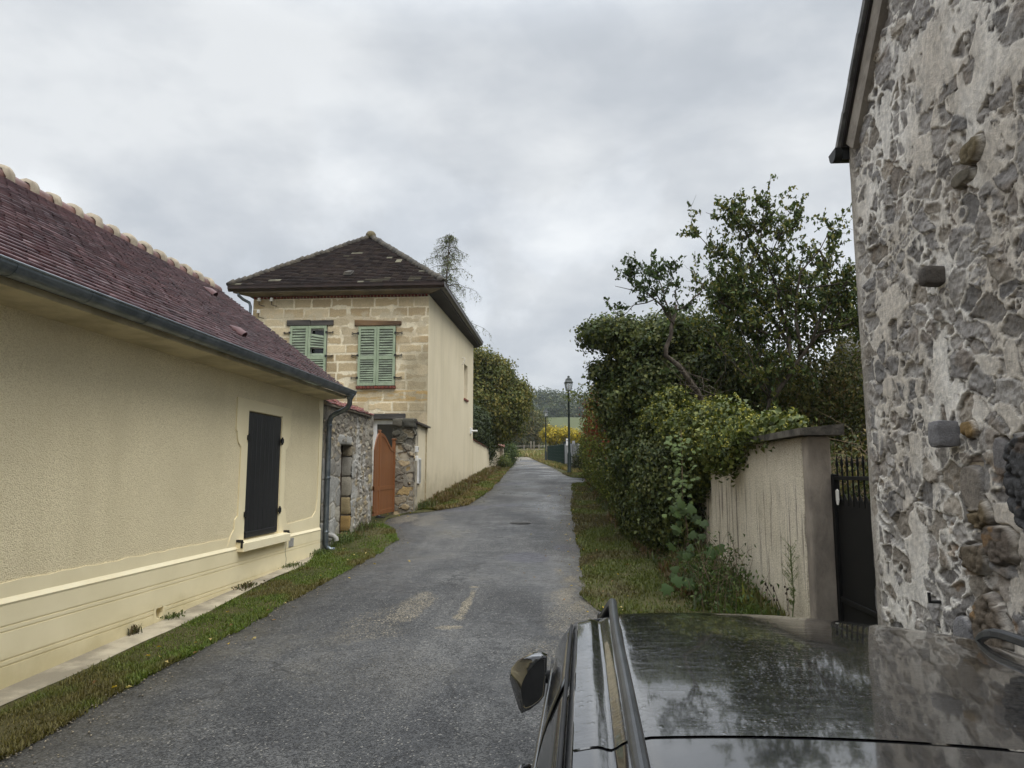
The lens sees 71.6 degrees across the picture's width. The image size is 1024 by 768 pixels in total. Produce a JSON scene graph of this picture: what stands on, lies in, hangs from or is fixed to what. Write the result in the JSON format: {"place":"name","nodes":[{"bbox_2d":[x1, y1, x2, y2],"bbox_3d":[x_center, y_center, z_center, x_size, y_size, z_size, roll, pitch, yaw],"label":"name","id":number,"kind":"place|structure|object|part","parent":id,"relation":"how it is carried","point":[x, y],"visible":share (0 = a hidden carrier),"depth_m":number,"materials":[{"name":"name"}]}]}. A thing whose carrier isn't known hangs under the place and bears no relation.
{"place":"outdoors","nodes":[
{"label":"outdoors","id":0,"kind":"place"},
{"bbox_2d":[0,556,312,705],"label":"footpath","id":1,"kind":"structure","parent":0,"point":[45,678],"depth_m":7.11,"materials":[{"name":"concrete"}]},
{"bbox_2d":[127,623,142,635],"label":"weed tuft","id":2,"kind":"object","parent":1,"relation":"on","point":[135,630],"visible":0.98,"depth_m":7.67,"materials":[{"name":"green plant"}]},
{"bbox_2d":[158,609,185,619],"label":"weed tuft","id":3,"kind":"object","parent":1,"relation":"on","point":[176,615],"visible":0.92,"depth_m":8.36,"materials":[{"name":"green plant"}]},
{"bbox_2d":[231,580,267,590],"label":"weed tuft","id":4,"kind":"object","parent":1,"relation":"on","point":[245,585],"visible":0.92,"depth_m":10.17,"materials":[{"name":"green plant"}]},
{"bbox_2d":[278,561,306,568],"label":"weed tuft","id":5,"kind":"object","parent":1,"relation":"on","point":[289,565],"visible":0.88,"depth_m":11.93,"materials":[{"name":"green plant"}]},
{"bbox_2d":[309,547,336,557],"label":"weed tuft","id":6,"kind":"object","parent":1,"relation":"on","point":[315,552],"visible":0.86,"depth_m":13.19,"materials":[{"name":"green plant"}]},
{"bbox_2d":[0,487,481,759],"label":"verge","id":7,"kind":"structure","parent":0,"point":[171,631],"depth_m":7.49,"materials":[{"name":"green plant"}]},
{"bbox_2d":[329,528,374,545],"bbox_3d":[-3.522,3.166,14.695,1.345,0.320,1.815,0,-7,-3],"label":"weed tuft","id":8,"kind":"object","parent":7,"relation":"on","point":[347,537],"visible":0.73,"depth_m":14.59,"materials":[{"name":"green plant"}]},
{"bbox_2d":[355,520,390,532],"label":"weed tuft","id":9,"kind":"object","parent":7,"relation":"on","point":[362,526],"visible":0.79,"depth_m":16.08,"materials":[{"name":"green plant"}]},
{"bbox_2d":[415,498,436,510],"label":"weed tuft","id":10,"kind":"object","parent":7,"relation":"on","point":[424,503],"visible":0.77,"depth_m":19.80,"materials":[{"name":"green plant"}]},
{"bbox_2d":[425,466,501,505],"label":"undergrowth","id":11,"kind":"object","parent":7,"relation":"on","point":[451,492],"visible":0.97,"depth_m":24.82,"materials":[{"name":"green plant"}]},
{"bbox_2d":[417,463,514,509],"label":"grass","id":12,"kind":"structure","parent":7,"relation":"on","point":[473,493],"depth_m":23.52,"materials":[{"name":"green plant"}]},
{"bbox_2d":[496,452,513,467],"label":"verge bush","id":13,"kind":"object","parent":7,"relation":"on","point":[504,461],"visible":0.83,"depth_m":41.45,"materials":[{"name":"green plant"}]},
{"bbox_2d":[0,457,599,767],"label":"road","id":14,"kind":"structure","parent":0,"point":[395,658],"depth_m":6.44,"materials":[{"name":"grey asphalt"}]},
{"bbox_2d":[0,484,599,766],"bbox_3d":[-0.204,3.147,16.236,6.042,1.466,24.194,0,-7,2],"label":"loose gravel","id":15,"kind":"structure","parent":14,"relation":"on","point":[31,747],"depth_m":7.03,"materials":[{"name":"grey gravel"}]},
{"bbox_2d":[509,522,530,523],"bbox_3d":[0.190,3.309,16.957,0.540,0.014,0.540,-1,-7,4],"label":"manhole cover","id":16,"kind":"object","parent":14,"relation":"on","point":[519,522],"visible":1,"depth_m":16.88,"materials":[{"name":"metal"}]},
{"bbox_2d":[509,598,1023,767],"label":"car","id":17,"kind":"object","parent":14,"relation":"on","point":[679,690],"visible":1,"depth_m":1.71,"materials":[{"name":"black paint"}]},
{"bbox_3d":[0.069,0.956,1.664,0.081,0.287,0.655,2,-7,6],"label":"window","id":18,"kind":"part","parent":17,"relation":"part of","materials":[{"name":"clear glass"}]},
{"bbox_3d":[0.179,1.112,2.753,0.081,0.327,1.456,2,-7,6],"label":"window","id":19,"kind":"part","parent":17,"relation":"part of","materials":[{"name":"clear glass"}]},
{"bbox_3d":[0.149,1.052,2.278,0.103,0.418,2.690,2,-7,6],"label":"window frame","id":20,"kind":"part","parent":17,"relation":"part of","materials":[{"name":"black paint"}]},
{"bbox_2d":[89,458,600,708],"bbox_3d":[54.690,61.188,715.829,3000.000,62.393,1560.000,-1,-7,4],"label":"ground","id":21,"kind":"structure","parent":0,"point":[387,515],"depth_m":18.54,"materials":[{"name":"soil"}]},
{"bbox_2d":[0,164,356,689],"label":"cream house","id":22,"kind":"structure","parent":21,"relation":"on","point":[161,424],"depth_m":7.87,"materials":[{"name":"paint"}]},
{"bbox_2d":[320,399,373,550],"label":"courtyard wall","id":23,"kind":"structure","parent":21,"relation":"on","point":[351,486],"depth_m":15.63,"materials":[{"name":"stone"}]},
{"bbox_2d":[328,533,338,540],"bbox_3d":[-3.550,3.023,14.026,0.269,0.170,0.100,-1,-7,4],"label":"waste pipe","id":24,"kind":"object","parent":23,"relation":"attached to","point":[332,535],"visible":0.81,"depth_m":13.99,"materials":[{"name":"grey plastic"}]},
{"bbox_2d":[339,446,342,535],"bbox_3d":[-3.750,2.421,15.227,0.180,2.220,0.760,-1,-7,4],"label":"door","id":25,"kind":"structure","parent":23,"relation":"in","point":[341,448],"depth_m":15.56,"materials":[{"name":"grey wood"}]},
{"bbox_2d":[226,231,482,505],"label":"limestone house","id":26,"kind":"structure","parent":21,"relation":"on","point":[387,332],"depth_m":21.67,"materials":[{"name":"stone"}]},
{"bbox_2d":[310,326,327,366],"bbox_3d":[-5.904,-0.837,21.703,0.570,1.880,0.050,-1,-7,4],"label":"window frame","id":27,"kind":"structure","parent":26,"relation":"in","point":[313,331],"depth_m":21.73,"materials":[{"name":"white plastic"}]},
{"bbox_2d":[391,418,417,514],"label":"gate pier","id":28,"kind":"structure","parent":21,"relation":"on","point":[405,433],"depth_m":19.24,"materials":[{"name":"stone"}]},
{"bbox_2d":[372,430,396,517],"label":"courtyard gate","id":29,"kind":"structure","parent":28,"relation":"attached to","point":[383,488],"depth_m":18.07,"materials":[{"name":"orange paint"}]},
{"bbox_2d":[416,421,430,507],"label":"rendered wall","id":30,"kind":"structure","parent":21,"relation":"on","point":[422,427],"depth_m":20.43,"materials":[{"name":"beige paint"}]},
{"bbox_2d":[417,458,420,483],"bbox_3d":[-2.606,2.437,19.907,0.056,0.700,0.360,-1,-7,4],"label":"meter box","id":31,"kind":"object","parent":30,"relation":"attached to","point":[419,471],"visible":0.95,"depth_m":19.82,"materials":[{"name":"white plastic"}]},
{"bbox_2d":[419,459,420,481],"bbox_3d":[-2.584,2.437,19.906,0.011,0.640,0.300,-1,-7,4],"label":"door","id":32,"kind":"structure","parent":31,"relation":"in","point":[419,459],"depth_m":19.90,"materials":[{"name":"grey plastic"}]},
{"bbox_2d":[421,232,491,355],"bbox_3d":[-3.386,-1.716,36.459,4.725,12.855,5.280,-1,-7,4],"label":"birch tree","id":33,"kind":"object","parent":21,"relation":"on","point":[447,262],"visible":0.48,"depth_m":37.43,"materials":[{"name":"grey plant"}]},
{"bbox_2d":[473,439,492,473],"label":"garden wall","id":34,"kind":"structure","parent":21,"relation":"on","point":[481,461],"depth_m":32.45,"materials":[{"name":"beige paint"}]},
{"bbox_2d":[473,401,498,464],"bbox_3d":[-2.228,2.701,36.103,2.941,4.149,5.447,-1,-7,4],"label":"dark bush","id":35,"kind":"object","parent":21,"relation":"on","point":[483,435],"visible":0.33,"depth_m":35.32,"materials":[{"name":"green plant"}]},
{"bbox_2d":[493,444,504,465],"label":"stone wall","id":36,"kind":"structure","parent":21,"relation":"on","point":[500,452],"depth_m":43.66,"materials":[{"name":"grey stone"}]},
{"bbox_2d":[473,344,536,451],"bbox_3d":[-1.692,1.149,38.490,6.082,7.736,5.319,-1,-7,4],"label":"garden tree","id":37,"kind":"object","parent":21,"relation":"on","point":[502,394],"visible":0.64,"depth_m":37.51,"materials":[{"name":"green plant"}]},
{"bbox_2d":[495,441,520,464],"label":"hedge shrub","id":38,"kind":"object","parent":21,"relation":"on","point":[511,450],"visible":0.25,"depth_m":50.32,"materials":[{"name":"green plant"}]},
{"bbox_2d":[512,405,551,448],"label":"tree","id":39,"kind":"object","parent":21,"relation":"on","point":[533,434],"visible":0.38,"depth_m":102.41,"materials":[{"name":"green plant"}]},
{"bbox_2d":[523,441,547,449],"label":"field fence","id":40,"kind":"object","parent":21,"relation":"on","point":[533,446],"visible":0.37,"depth_m":94.89,"materials":[{"name":"grey wood"}]},
{"bbox_2d":[538,424,584,445],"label":"yellow tree","id":41,"kind":"object","parent":21,"relation":"on","point":[555,436],"visible":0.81,"depth_m":65.30,"materials":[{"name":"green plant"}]},
{"bbox_2d":[532,386,592,416],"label":"woods","id":42,"kind":"object","parent":21,"relation":"on","point":[555,405],"visible":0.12,"depth_m":291.55,"materials":[{"name":"green plant"}]},
{"bbox_2d":[564,441,578,464],"bbox_3d":[3.357,4.039,40.252,0.167,1.864,7.049,0,-7,-2],"label":"concrete fence","id":43,"kind":"object","parent":21,"relation":"on","point":[573,447],"visible":0.33,"depth_m":39.95,"materials":[{"name":"grey concrete"}]},
{"bbox_2d":[569,300,765,499],"bbox_3d":[3.392,0.902,15.355,4.285,5.290,3.183,-2,-7,18],"label":"ivy tree","id":44,"kind":"object","parent":21,"relation":"on","point":[633,347],"visible":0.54,"depth_m":14.77,"materials":[{"name":"green plant"}]},
{"bbox_2d":[603,248,732,405],"bbox_3d":[2.802,0.377,11.982,2.448,5.508,0.921,0,-7,-2],"label":"cherry tree","id":45,"kind":"object","parent":21,"relation":"on","point":[630,272],"visible":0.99,"depth_m":12.18,"materials":[{"name":"green plant"}]},
{"bbox_2d":[659,432,726,596],"bbox_3d":[2.375,1.751,9.623,0.874,2.282,0.708,-1,-7,4],"label":"climbing vine","id":46,"kind":"object","parent":21,"relation":"on","point":[690,509],"visible":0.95,"depth_m":9.59,"materials":[{"name":"green plant"}]},
{"bbox_2d":[676,174,859,416],"bbox_3d":[5.086,-0.396,13.258,3.911,7.433,2.816,-1,-7,4],"label":"plum tree","id":47,"kind":"object","parent":21,"relation":"on","point":[737,294],"visible":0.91,"depth_m":13.15,"materials":[{"name":"green plant"}]},
{"bbox_2d":[701,424,843,619],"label":"roadside wall","id":48,"kind":"structure","parent":21,"relation":"on","point":[768,501],"depth_m":7.79,"materials":[{"name":"concrete"}]},
{"bbox_2d":[598,383,817,556],"bbox_3d":[2.884,1.283,12.778,2.311,4.633,10.100,-1,-7,4],"label":"ivy","id":49,"kind":"object","parent":48,"relation":"attached to","point":[717,432],"visible":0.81,"depth_m":12.48,"materials":[{"name":"green plant"}]},
{"bbox_2d":[831,454,877,624],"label":"iron gate","id":50,"kind":"structure","parent":48,"relation":"attached to","point":[854,562],"depth_m":6.57,"materials":[{"name":"black metal"}]},
{"bbox_2d":[835,489,840,504],"bbox_3d":[3.166,1.095,6.877,0.033,0.153,0.076,-1,-7,4],"label":"gate plate","id":51,"kind":"object","parent":50,"relation":"attached to","point":[838,496],"visible":1,"depth_m":6.87,"materials":[{"name":"white metal"}]},
{"bbox_2d":[697,315,869,532],"bbox_3d":[6.632,1.159,13.194,6.708,5.635,8.582,-1,-7,4],"label":"thicket","id":52,"kind":"object","parent":21,"relation":"on","point":[836,396],"visible":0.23,"depth_m":13.71,"materials":[{"name":"green plant"}]},
{"bbox_2d":[828,338,868,494],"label":"tree","id":53,"kind":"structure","parent":21,"relation":"on","point":[837,345],"depth_m":18.55,"materials":[{"name":"green plant"}]},
{"bbox_2d":[828,0,1023,751],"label":"rubble building","id":54,"kind":"structure","parent":21,"relation":"on","point":[929,147],"depth_m":4.61,"materials":[{"name":"stone"}]},
{"bbox_2d":[0,0,861,401],"label":"sky","id":55,"kind":"structure","parent":0,"point":[556,140],"materials":[{"name":"grey"}]},
{"bbox_2d":[516,448,544,456],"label":"grass","id":56,"kind":"structure","parent":0,"point":[526,452],"depth_m":81.86,"materials":[{"name":"green plant"}]},
{"bbox_2d":[540,417,586,448],"bbox_3d":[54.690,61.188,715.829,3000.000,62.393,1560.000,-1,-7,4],"label":"field","id":57,"kind":"structure","parent":0,"point":[575,422],"depth_m":248.91,"materials":[{"name":"green plant"}]},
{"bbox_2d":[540,462,734,613],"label":"verge","id":58,"kind":"structure","parent":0,"point":[649,599],"depth_m":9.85,"materials":[{"name":"green plant"}]},
{"bbox_2d":[93,487,674,687],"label":"fallen leaves","id":59,"kind":"object","parent":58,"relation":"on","point":[349,577],"visible":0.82,"depth_m":8.65,"materials":[{"name":"brown plant"}]},
{"bbox_2d":[543,408,547,459],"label":"street lamp","id":60,"kind":"object","parent":58,"relation":"on","point":[545,412],"visible":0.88,"depth_m":61.90,"materials":[{"name":"grey metal"}]},
{"bbox_2d":[547,443,563,463],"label":"fence","id":61,"kind":"object","parent":58,"relation":"on","point":[555,452],"visible":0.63,"depth_m":51.61,"materials":[{"name":"green metal"}]},
{"bbox_2d":[529,455,582,472],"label":"grass","id":62,"kind":"structure","parent":58,"relation":"on","point":[555,464],"depth_m":46.23,"materials":[{"name":"green plant"}]},
{"bbox_2d":[564,376,572,471],"bbox_3d":[2.760,1.942,34.412,0.380,4.730,0.380,1,-7,-8],"label":"street lamp","id":63,"kind":"object","parent":58,"relation":"on","point":[568,382],"visible":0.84,"depth_m":34.40,"materials":[{"name":"black metal"}]},
{"bbox_2d":[566,441,584,468],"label":"bush","id":64,"kind":"object","parent":58,"relation":"on","point":[575,461],"visible":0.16,"depth_m":34.57,"materials":[{"name":"green plant"}]},
{"bbox_2d":[561,349,625,529],"bbox_3d":[3.559,1.109,23.387,3.028,7.244,16.935,0,-7,1],"label":"creeper hedge","id":65,"kind":"object","parent":58,"relation":"on","point":[591,444],"visible":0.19,"depth_m":22.87,"materials":[{"name":"green plant"}]},
{"bbox_2d":[583,475,735,610],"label":"undergrowth","id":66,"kind":"object","parent":58,"relation":"on","point":[659,566],"visible":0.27,"depth_m":12.10,"materials":[{"name":"green plant"}]},
{"bbox_2d":[591,481,763,605],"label":"leaf litter","id":67,"kind":"object","parent":58,"relation":"on","point":[652,548],"visible":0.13,"depth_m":12.61,"materials":[{"name":"brown plant"}]},
{"bbox_2d":[657,518,790,615],"bbox_3d":[2.556,2.353,9.541,1.414,1.125,4.863,-1,-7,4],"label":"weed clump","id":68,"kind":"object","parent":58,"relation":"on","point":[716,579],"visible":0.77,"depth_m":8.91,"materials":[{"name":"green plant"}]},
{"bbox_2d":[659,545,788,615],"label":"grass","id":69,"kind":"structure","parent":58,"relation":"on","point":[766,610],"depth_m":8.46,"materials":[{"name":"green plant"}]},
{"bbox_2d":[730,582,755,608],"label":"iris clump","id":70,"kind":"object","parent":58,"relation":"on","point":[751,598],"visible":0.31,"depth_m":8.44,"materials":[{"name":"green plant"}]},
{"bbox_2d":[765,582,788,610],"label":"dry weed","id":71,"kind":"object","parent":58,"relation":"on","point":[771,585],"visible":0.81,"depth_m":7.44,"materials":[{"name":"plant"}]},
{"bbox_2d":[781,537,798,616],"bbox_3d":[2.901,2.135,7.339,0.190,1.089,0.207,-1,-7,4],"label":"horseweed","id":72,"kind":"object","parent":58,"relation":"on","point":[792,575],"visible":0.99,"depth_m":7.36,"materials":[{"name":"green plant"}]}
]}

